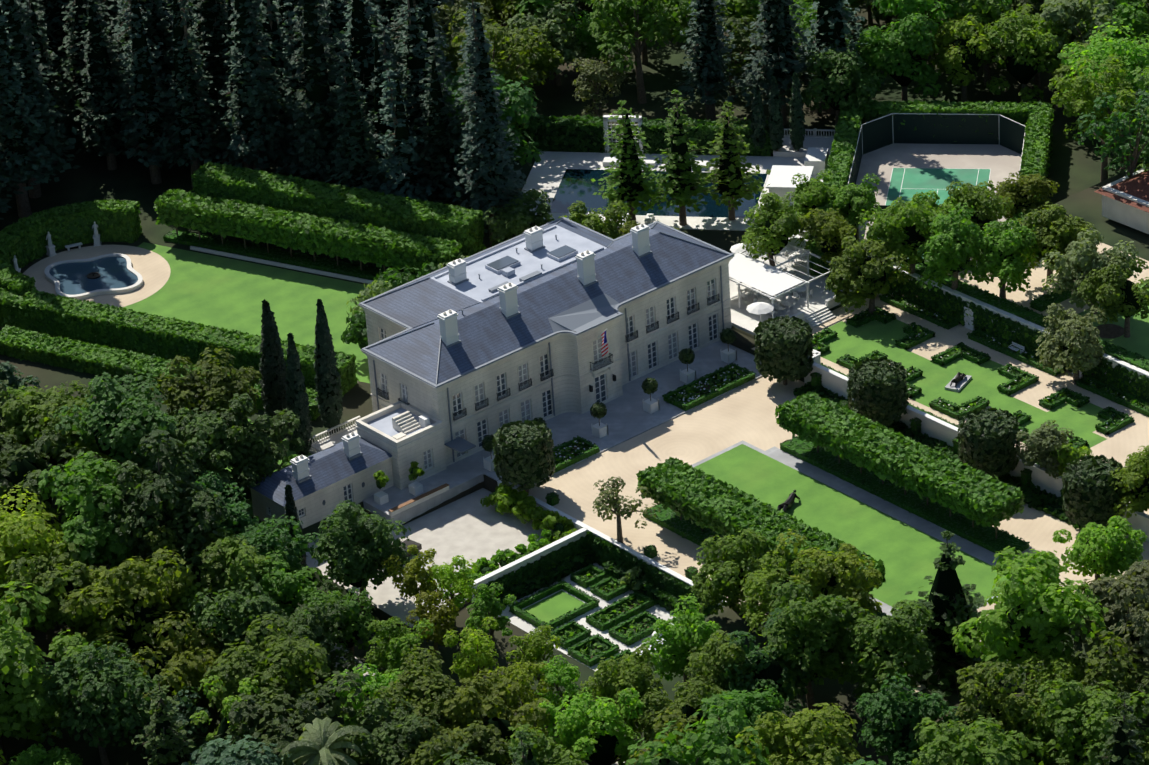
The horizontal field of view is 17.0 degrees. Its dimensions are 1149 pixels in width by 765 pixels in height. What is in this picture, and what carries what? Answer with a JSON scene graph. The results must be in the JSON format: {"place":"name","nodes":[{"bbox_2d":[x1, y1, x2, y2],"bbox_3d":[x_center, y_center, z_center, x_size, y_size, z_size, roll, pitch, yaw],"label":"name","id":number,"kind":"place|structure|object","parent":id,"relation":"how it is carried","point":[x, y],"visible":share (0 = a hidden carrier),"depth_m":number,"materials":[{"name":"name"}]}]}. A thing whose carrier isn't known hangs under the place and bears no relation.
{"place":"outdoors","nodes":[
{"label":"outdoors","id":0,"kind":"place"},
{"bbox_2d":[0,0,1148,764],"bbox_3d":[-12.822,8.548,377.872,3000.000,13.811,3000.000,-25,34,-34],"label":"ground","id":1,"kind":"structure","parent":0,"point":[1074,168],"depth_m":427.77,"materials":[{"name":"green plant"}]},
{"bbox_2d":[0,3,64,217],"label":"conifer tree","id":2,"kind":"object","parent":1,"relation":"on","point":[18,156],"visible":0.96,"depth_m":429.75,"materials":[{"name":"green plant"}]},
{"bbox_2d":[0,485,65,639],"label":"broadleaf tree","id":3,"kind":"object","parent":1,"relation":"on","point":[19,534],"visible":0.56,"depth_m":353.33,"materials":[{"name":"green plant"}]},
{"bbox_2d":[0,0,80,197],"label":"conifer tree","id":4,"kind":"object","parent":1,"relation":"on","point":[21,50],"visible":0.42,"depth_m":433.48,"materials":[{"name":"green plant"}]},
{"bbox_2d":[0,428,99,518],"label":"broadleaf tree","id":5,"kind":"object","parent":1,"relation":"on","point":[23,466],"visible":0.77,"depth_m":363.42,"materials":[{"name":"green plant"}]},
{"bbox_2d":[0,380,101,498],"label":"broadleaf tree","id":6,"kind":"object","parent":1,"relation":"on","point":[27,420],"visible":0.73,"depth_m":370.85,"materials":[{"name":"green plant"}]},
{"bbox_2d":[0,540,107,643],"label":"broadleaf tree","id":7,"kind":"object","parent":1,"relation":"on","point":[54,578],"visible":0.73,"depth_m":348.82,"materials":[{"name":"green plant"}]},
{"bbox_2d":[0,578,127,764],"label":"broadleaf tree","id":8,"kind":"object","parent":1,"relation":"on","point":[23,704],"visible":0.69,"depth_m":337.14,"materials":[{"name":"green plant"}]},
{"bbox_2d":[36,451,149,575],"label":"broadleaf tree","id":9,"kind":"object","parent":1,"relation":"on","point":[79,517],"visible":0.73,"depth_m":355.35,"materials":[{"name":"green plant"}]},
{"bbox_2d":[54,0,131,150],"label":"conifer tree","id":10,"kind":"object","parent":1,"relation":"on","point":[76,58],"visible":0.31,"depth_m":444.59,"materials":[{"name":"green plant"}]},
{"bbox_2d":[34,641,163,764],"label":"broadleaf tree","id":11,"kind":"object","parent":1,"relation":"on","point":[98,681],"visible":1,"depth_m":335.61,"materials":[{"name":"green plant"}]},
{"bbox_2d":[70,0,136,169],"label":"conifer tree","id":12,"kind":"object","parent":1,"relation":"on","point":[97,112],"visible":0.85,"depth_m":439.85,"materials":[{"name":"green plant"}]},
{"bbox_2d":[52,370,177,492],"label":"broadleaf tree","id":13,"kind":"object","parent":1,"relation":"on","point":[117,426],"visible":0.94,"depth_m":362.92,"materials":[{"name":"green plant"}]},
{"bbox_2d":[58,548,196,694],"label":"broadleaf tree","id":14,"kind":"object","parent":1,"relation":"on","point":[124,598],"visible":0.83,"depth_m":347.66,"materials":[{"name":"green plant"}]},
{"bbox_2d":[100,0,175,150],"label":"conifer tree","id":15,"kind":"object","parent":1,"relation":"on","point":[156,24],"visible":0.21,"depth_m":440.98,"materials":[{"name":"green plant"}]},
{"bbox_2d":[106,0,179,183],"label":"conifer tree","id":16,"kind":"object","parent":1,"relation":"on","point":[147,120],"visible":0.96,"depth_m":435.59,"materials":[{"name":"green plant"}]},
{"bbox_2d":[86,429,227,571],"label":"broadleaf tree","id":17,"kind":"object","parent":1,"relation":"on","point":[175,508],"visible":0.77,"depth_m":354.87,"materials":[{"name":"green plant"}]},
{"bbox_2d":[131,674,194,764],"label":"cedar tree","id":18,"kind":"object","parent":1,"relation":"on","point":[166,745],"visible":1,"depth_m":327.92,"materials":[{"name":"green plant"}]},
{"bbox_2d":[115,610,231,712],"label":"broadleaf tree","id":19,"kind":"object","parent":1,"relation":"on","point":[180,666],"visible":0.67,"depth_m":342.27,"materials":[{"name":"green plant"}]},
{"bbox_2d":[129,388,238,488],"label":"broadleaf tree","id":20,"kind":"object","parent":1,"relation":"on","point":[194,432],"visible":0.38,"depth_m":366.29,"materials":[{"name":"green plant"}]},
{"bbox_2d":[145,0,230,187],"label":"conifer tree","id":21,"kind":"object","parent":1,"relation":"on","point":[190,139],"visible":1,"depth_m":433.93,"materials":[{"name":"green plant"}]},
{"bbox_2d":[150,346,261,438],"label":"broadleaf tree","id":22,"kind":"object","parent":1,"relation":"on","point":[216,387],"visible":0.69,"depth_m":374.55,"materials":[{"name":"green plant"}]},
{"bbox_2d":[187,0,234,164],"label":"conifer tree","id":23,"kind":"object","parent":1,"relation":"on","point":[214,27],"visible":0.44,"depth_m":437.32,"materials":[{"name":"green plant"}]},
{"bbox_2d":[173,526,271,616],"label":"broadleaf tree","id":24,"kind":"object","parent":1,"relation":"on","point":[244,566],"visible":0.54,"depth_m":351.40,"materials":[{"name":"green plant"}]},
{"bbox_2d":[179,579,291,687],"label":"broadleaf tree","id":25,"kind":"object","parent":1,"relation":"on","point":[231,617],"visible":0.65,"depth_m":345.99,"materials":[{"name":"green plant"}]},
{"bbox_2d":[207,393,305,497],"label":"broadleaf tree","id":26,"kind":"object","parent":1,"relation":"on","point":[255,458],"visible":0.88,"depth_m":369.63,"materials":[{"name":"green plant"}]},
{"bbox_2d":[216,0,301,171],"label":"conifer tree","id":27,"kind":"object","parent":1,"relation":"on","point":[257,142],"visible":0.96,"depth_m":429.41,"materials":[{"name":"green plant"}]},
{"bbox_2d":[204,612,330,733],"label":"broadleaf tree","id":28,"kind":"object","parent":1,"relation":"on","point":[269,665],"visible":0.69,"depth_m":336.00,"materials":[{"name":"green plant"}]},
{"bbox_2d":[238,547,325,618],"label":"broadleaf tree","id":29,"kind":"object","parent":1,"relation":"on","point":[289,592],"visible":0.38,"depth_m":351.19,"materials":[{"name":"green plant"}]},
{"bbox_2d":[210,670,369,761],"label":"broadleaf tree","id":30,"kind":"object","parent":1,"relation":"on","point":[282,723],"visible":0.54,"depth_m":329.53,"materials":[{"name":"green plant"}]},
{"bbox_2d":[259,597,358,690],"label":"broadleaf tree","id":31,"kind":"object","parent":1,"relation":"on","point":[314,630],"visible":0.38,"depth_m":345.00,"materials":[{"name":"green plant"}]},
{"bbox_2d":[276,0,364,184],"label":"conifer tree","id":32,"kind":"object","parent":1,"relation":"on","point":[315,131],"visible":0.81,"depth_m":424.69,"materials":[{"name":"green plant"}]},
{"bbox_2d":[278,717,371,764],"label":"palm tree","id":33,"kind":"object","parent":1,"relation":"on","point":[324,741],"visible":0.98,"depth_m":323.38,"materials":[{"name":"green plant"}]},
{"bbox_2d":[313,299,342,428],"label":"cypress tree","id":34,"kind":"object","parent":1,"relation":"on","point":[330,391],"visible":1,"depth_m":382.67,"materials":[{"name":"green plant"}]},
{"bbox_2d":[325,33,390,191],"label":"conifer tree","id":35,"kind":"object","parent":1,"relation":"on","point":[355,162],"visible":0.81,"depth_m":422.12,"materials":[{"name":"green plant"}]},
{"bbox_2d":[247,400,475,528],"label":"service wing","id":36,"kind":"structure","parent":1,"relation":"on","point":[392,442],"depth_m":372.26,"materials":[{"name":"beige paint"}]},
{"bbox_2d":[312,500,415,614],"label":"broadleaf tree","id":37,"kind":"object","parent":1,"relation":"on","point":[355,552],"visible":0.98,"depth_m":353.90,"materials":[{"name":"green plant"}]},
{"bbox_2d":[334,0,406,153],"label":"conifer tree","id":38,"kind":"object","parent":1,"relation":"on","point":[361,44],"visible":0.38,"depth_m":428.40,"materials":[{"name":"green plant"}]},
{"bbox_2d":[345,697,440,764],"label":"broadleaf tree","id":39,"kind":"object","parent":1,"relation":"on","point":[393,740],"visible":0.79,"depth_m":327.02,"materials":[{"name":"green plant"}]},
{"bbox_2d":[369,60,443,200],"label":"conifer tree","id":40,"kind":"object","parent":1,"relation":"on","point":[405,181],"visible":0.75,"depth_m":420.50,"materials":[{"name":"green plant"}]},
{"bbox_2d":[369,643,458,740],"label":"broadleaf tree","id":41,"kind":"object","parent":1,"relation":"on","point":[431,691],"visible":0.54,"depth_m":332.56,"materials":[{"name":"green plant"}]},
{"bbox_2d":[394,0,449,174],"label":"conifer tree","id":42,"kind":"object","parent":1,"relation":"on","point":[415,74],"visible":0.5,"depth_m":427.27,"materials":[{"name":"green plant"}]},
{"bbox_2d":[412,37,470,208],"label":"conifer tree","id":43,"kind":"object","parent":1,"relation":"on","point":[439,136],"visible":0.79,"depth_m":421.44,"materials":[{"name":"green plant"}]},
{"bbox_2d":[395,718,509,764],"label":"broadleaf tree","id":44,"kind":"object","parent":1,"relation":"on","point":[474,735],"visible":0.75,"depth_m":324.45,"materials":[{"name":"green plant"}]},
{"bbox_2d":[440,66,542,167],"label":"broadleaf tree","id":45,"kind":"object","parent":1,"relation":"on","point":[516,92],"visible":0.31,"depth_m":426.18,"materials":[{"name":"green plant"}]},
{"bbox_2d":[438,7,548,90],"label":"broadleaf tree","id":46,"kind":"object","parent":1,"relation":"on","point":[508,69],"visible":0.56,"depth_m":437.86,"materials":[{"name":"green plant"}]},
{"bbox_2d":[444,0,546,246],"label":"conifer tree","id":47,"kind":"object","parent":1,"relation":"on","point":[489,182],"visible":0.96,"depth_m":413.76,"materials":[{"name":"green plant"}]},
{"bbox_2d":[442,668,559,764],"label":"broadleaf tree","id":48,"kind":"object","parent":1,"relation":"on","point":[485,702],"visible":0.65,"depth_m":328.92,"materials":[{"name":"green plant"}]},
{"bbox_2d":[0,99,1053,592],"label":"hedge leaves","id":49,"kind":"object","parent":1,"relation":"on","point":[838,429],"visible":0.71,"depth_m":408.29,"materials":[{"name":"green plant"}]},
{"bbox_2d":[358,217,733,466],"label":"mansion","id":50,"kind":"structure","parent":1,"relation":"on","point":[476,348],"depth_m":385.43,"materials":[{"name":"stone"}]},
{"bbox_2d":[0,103,1148,667],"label":"hedges","id":51,"kind":"object","parent":1,"relation":"on","point":[286,259],"visible":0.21,"depth_m":389.46,"materials":[{"name":"green plant"}]},
{"bbox_2d":[12,113,1148,764],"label":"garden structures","id":52,"kind":"object","parent":1,"relation":"on","point":[736,435],"visible":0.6,"depth_m":387.29,"materials":[{"name":"white paint"}]},
{"bbox_2d":[535,688,645,764],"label":"broadleaf tree","id":53,"kind":"object","parent":1,"relation":"on","point":[598,739],"visible":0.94,"depth_m":326.16,"materials":[{"name":"green plant"}]},
{"bbox_2d":[579,644,667,745],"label":"broadleaf tree","id":54,"kind":"object","parent":1,"relation":"on","point":[635,670],"visible":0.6,"depth_m":330.71,"materials":[{"name":"green plant"}]},
{"bbox_2d":[591,100,666,224],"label":"norfolk pine tree","id":55,"kind":"object","parent":1,"relation":"on","point":[629,180],"visible":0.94,"depth_m":417.27,"materials":[{"name":"green plant"}]},
{"bbox_2d":[585,0,696,103],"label":"broadleaf tree","id":56,"kind":"object","parent":1,"relation":"on","point":[637,14],"visible":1,"depth_m":444.98,"materials":[{"name":"green plant"}]},
{"bbox_2d":[163,229,1148,668],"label":"hedges","id":57,"kind":"object","parent":1,"relation":"on","point":[835,461],"visible":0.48,"depth_m":379.38,"materials":[{"name":"green plant"}]},
{"bbox_2d":[204,272,1148,669],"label":"shrub leaves","id":58,"kind":"object","parent":1,"relation":"on","point":[508,554],"visible":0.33,"depth_m":378.79,"materials":[{"name":"green plant"}]},
{"bbox_2d":[638,89,719,225],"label":"norfolk pine tree","id":59,"kind":"object","parent":1,"relation":"on","point":[682,178],"visible":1,"depth_m":416.79,"materials":[{"name":"green plant"}]},
{"bbox_2d":[641,593,720,686],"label":"broadleaf tree","id":60,"kind":"object","parent":1,"relation":"on","point":[685,634],"visible":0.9,"depth_m":337.32,"materials":[{"name":"green plant"}]},
{"bbox_2d":[635,678,726,746],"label":"broadleaf tree","id":61,"kind":"object","parent":1,"relation":"on","point":[688,707],"visible":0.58,"depth_m":327.60,"materials":[{"name":"green plant"}]},
{"bbox_2d":[222,114,1148,667],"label":"shrub leaves","id":62,"kind":"object","parent":1,"relation":"on","point":[606,554],"visible":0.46,"depth_m":384.56,"materials":[{"name":"green plant"}]},
{"bbox_2d":[625,693,771,764],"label":"broadleaf tree","id":63,"kind":"object","parent":1,"relation":"on","point":[702,751],"visible":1,"depth_m":311.75,"materials":[{"name":"green plant"}]},
{"bbox_2d":[664,0,747,120],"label":"conifer tree","id":64,"kind":"object","parent":1,"relation":"on","point":[706,43],"visible":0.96,"depth_m":440.12,"materials":[{"name":"green plant"}]},
{"bbox_2d":[692,102,770,219],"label":"norfolk pine tree","id":65,"kind":"object","parent":1,"relation":"on","point":[729,175],"visible":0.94,"depth_m":417.35,"materials":[{"name":"green plant"}]},
{"bbox_2d":[373,443,1093,541],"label":"shrub leaves","id":66,"kind":"object","parent":1,"relation":"on","point":[523,508],"visible":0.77,"depth_m":368.52,"materials":[{"name":"green plant"}]},
{"bbox_2d":[691,528,778,614],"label":"broadleaf tree","id":67,"kind":"object","parent":1,"relation":"on","point":[730,573],"visible":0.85,"depth_m":347.71,"materials":[{"name":"green plant"}]},
{"bbox_2d":[707,608,810,717],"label":"broadleaf tree","id":68,"kind":"object","parent":1,"relation":"on","point":[767,670],"visible":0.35,"depth_m":330.23,"materials":[{"name":"green plant"}]},
{"bbox_2d":[734,0,822,125],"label":"conifer tree","id":69,"kind":"object","parent":1,"relation":"on","point":[775,55],"visible":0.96,"depth_m":437.35,"materials":[{"name":"green plant"}]},
{"bbox_2d":[740,189,816,266],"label":"broadleaf tree","id":70,"kind":"object","parent":1,"relation":"on","point":[773,229],"visible":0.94,"depth_m":404.13,"materials":[{"name":"green plant"}]},
{"bbox_2d":[737,550,824,635],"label":"broadleaf tree","id":71,"kind":"object","parent":1,"relation":"on","point":[753,610],"visible":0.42,"depth_m":341.11,"materials":[{"name":"green plant"}]},
{"bbox_2d":[734,703,865,764],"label":"broadleaf tree","id":72,"kind":"object","parent":1,"relation":"on","point":[808,737],"visible":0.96,"depth_m":314.98,"materials":[{"name":"green plant"}]},
{"bbox_2d":[482,215,1125,577],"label":"clipped trees","id":73,"kind":"object","parent":1,"relation":"on","point":[532,427],"visible":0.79,"depth_m":369.34,"materials":[{"name":"green plant"}]},
{"bbox_2d":[761,577,857,710],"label":"broadleaf tree","id":74,"kind":"object","parent":1,"relation":"on","point":[818,622],"visible":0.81,"depth_m":331.09,"materials":[{"name":"green plant"}]},
{"bbox_2d":[776,529,882,627],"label":"broadleaf tree","id":75,"kind":"object","parent":1,"relation":"on","point":[843,576],"visible":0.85,"depth_m":338.21,"materials":[{"name":"green plant"}]},
{"bbox_2d":[785,0,886,113],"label":"conifer tree","id":76,"kind":"object","parent":1,"relation":"on","point":[829,26],"visible":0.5,"depth_m":439.19,"materials":[{"name":"green plant"}]},
{"bbox_2d":[801,43,884,131],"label":"broadleaf tree","id":77,"kind":"object","parent":1,"relation":"on","point":[837,89],"visible":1,"depth_m":435.55,"materials":[{"name":"green plant"}]},
{"bbox_2d":[825,235,912,313],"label":"broadleaf tree","id":78,"kind":"object","parent":1,"relation":"on","point":[863,279],"visible":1,"depth_m":396.63,"materials":[{"name":"green plant"}]},
{"bbox_2d":[828,599,933,700],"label":"broadleaf tree","id":79,"kind":"object","parent":1,"relation":"on","point":[878,648],"visible":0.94,"depth_m":329.33,"materials":[{"name":"green plant"}]},
{"bbox_2d":[853,13,940,101],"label":"broadleaf tree","id":80,"kind":"object","parent":1,"relation":"on","point":[898,52],"visible":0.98,"depth_m":438.61,"materials":[{"name":"green plant"}]},
{"bbox_2d":[856,196,948,273],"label":"broadleaf tree","id":81,"kind":"object","parent":1,"relation":"on","point":[903,228],"visible":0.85,"depth_m":396.88,"materials":[{"name":"green plant"}]},
{"bbox_2d":[853,672,968,764],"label":"broadleaf tree","id":82,"kind":"object","parent":1,"relation":"on","point":[893,720],"visible":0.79,"depth_m":321.90,"materials":[{"name":"green plant"}]},
{"bbox_2d":[915,202,993,291],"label":"broadleaf tree","id":83,"kind":"object","parent":1,"relation":"on","point":[942,250],"visible":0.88,"depth_m":392.26,"materials":[{"name":"green plant"}]},
{"bbox_2d":[903,530,1017,704],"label":"conifer tree","id":84,"kind":"object","parent":1,"relation":"on","point":[949,604],"visible":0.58,"depth_m":336.37,"materials":[{"name":"green plant"}]},
{"bbox_2d":[927,15,997,101],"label":"broadleaf tree","id":85,"kind":"object","parent":1,"relation":"on","point":[962,46],"visible":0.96,"depth_m":439.97,"materials":[{"name":"green plant"}]},
{"bbox_2d":[912,715,1048,764],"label":"broadleaf tree","id":86,"kind":"object","parent":1,"relation":"on","point":[955,744],"visible":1,"depth_m":313.12,"materials":[{"name":"green plant"}]},
{"bbox_2d":[960,218,1040,298],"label":"broadleaf tree","id":87,"kind":"object","parent":1,"relation":"on","point":[1003,262],"visible":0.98,"depth_m":391.24,"materials":[{"name":"green plant"}]},
{"bbox_2d":[955,661,1056,764],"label":"broadleaf tree","id":88,"kind":"object","parent":1,"relation":"on","point":[1004,709],"visible":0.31,"depth_m":319.23,"materials":[{"name":"green plant"}]},
{"bbox_2d":[981,8,1071,102],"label":"broadleaf tree","id":89,"kind":"object","parent":1,"relation":"on","point":[1028,54],"visible":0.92,"depth_m":438.11,"materials":[{"name":"green plant"}]},
{"bbox_2d":[950,546,1108,702],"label":"broadleaf tree","id":90,"kind":"object","parent":1,"relation":"on","point":[1032,611],"visible":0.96,"depth_m":327.66,"materials":[{"name":"green plant"}]},
{"bbox_2d":[1013,201,1097,282],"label":"broadleaf tree","id":91,"kind":"object","parent":1,"relation":"on","point":[1059,233],"visible":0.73,"depth_m":393.26,"materials":[{"name":"green plant"}]},
{"bbox_2d":[1035,303,1106,384],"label":"broadleaf tree","id":92,"kind":"object","parent":1,"relation":"on","point":[1072,342],"visible":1,"depth_m":380.40,"materials":[{"name":"green plant"}]},
{"bbox_2d":[1012,678,1148,764],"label":"broadleaf tree","id":93,"kind":"object","parent":1,"relation":"on","point":[1080,727],"visible":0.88,"depth_m":315.36,"materials":[{"name":"green plant"}]},
{"bbox_2d":[1040,228,1138,314],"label":"broadleaf tree","id":94,"kind":"object","parent":1,"relation":"on","point":[1083,256],"visible":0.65,"depth_m":386.81,"materials":[{"name":"green plant"}]},
{"bbox_2d":[1048,54,1138,181],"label":"broadleaf tree","id":95,"kind":"object","parent":1,"relation":"on","point":[1074,104],"visible":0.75,"depth_m":419.00,"materials":[{"name":"green plant"}]},
{"bbox_2d":[1052,515,1147,580],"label":"broadleaf tree","id":96,"kind":"object","parent":1,"relation":"on","point":[1111,552],"visible":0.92,"depth_m":345.37,"materials":[{"name":"green plant"}]},
{"bbox_2d":[1057,16,1148,146],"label":"broadleaf tree","id":97,"kind":"object","parent":1,"relation":"on","point":[1135,54],"visible":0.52,"depth_m":426.05,"materials":[{"name":"green plant"}]},
{"bbox_2d":[1068,560,1148,685],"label":"broadleaf tree","id":98,"kind":"object","parent":1,"relation":"on","point":[1124,598],"visible":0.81,"depth_m":325.81,"materials":[{"name":"green plant"}]},
{"bbox_2d":[1074,90,1148,177],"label":"broadleaf tree","id":99,"kind":"object","parent":1,"relation":"on","point":[1126,162],"visible":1,"depth_m":407.70,"materials":[{"name":"green plant"}]},
{"bbox_2d":[1075,627,1148,725],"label":"broadleaf tree","id":100,"kind":"object","parent":1,"relation":"on","point":[1125,680],"visible":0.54,"depth_m":320.21,"materials":[{"name":"green plant"}]},
{"bbox_2d":[1077,257,1148,337],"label":"broadleaf tree","id":101,"kind":"object","parent":1,"relation":"on","point":[1116,293],"visible":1,"depth_m":382.92,"materials":[{"name":"green plant"}]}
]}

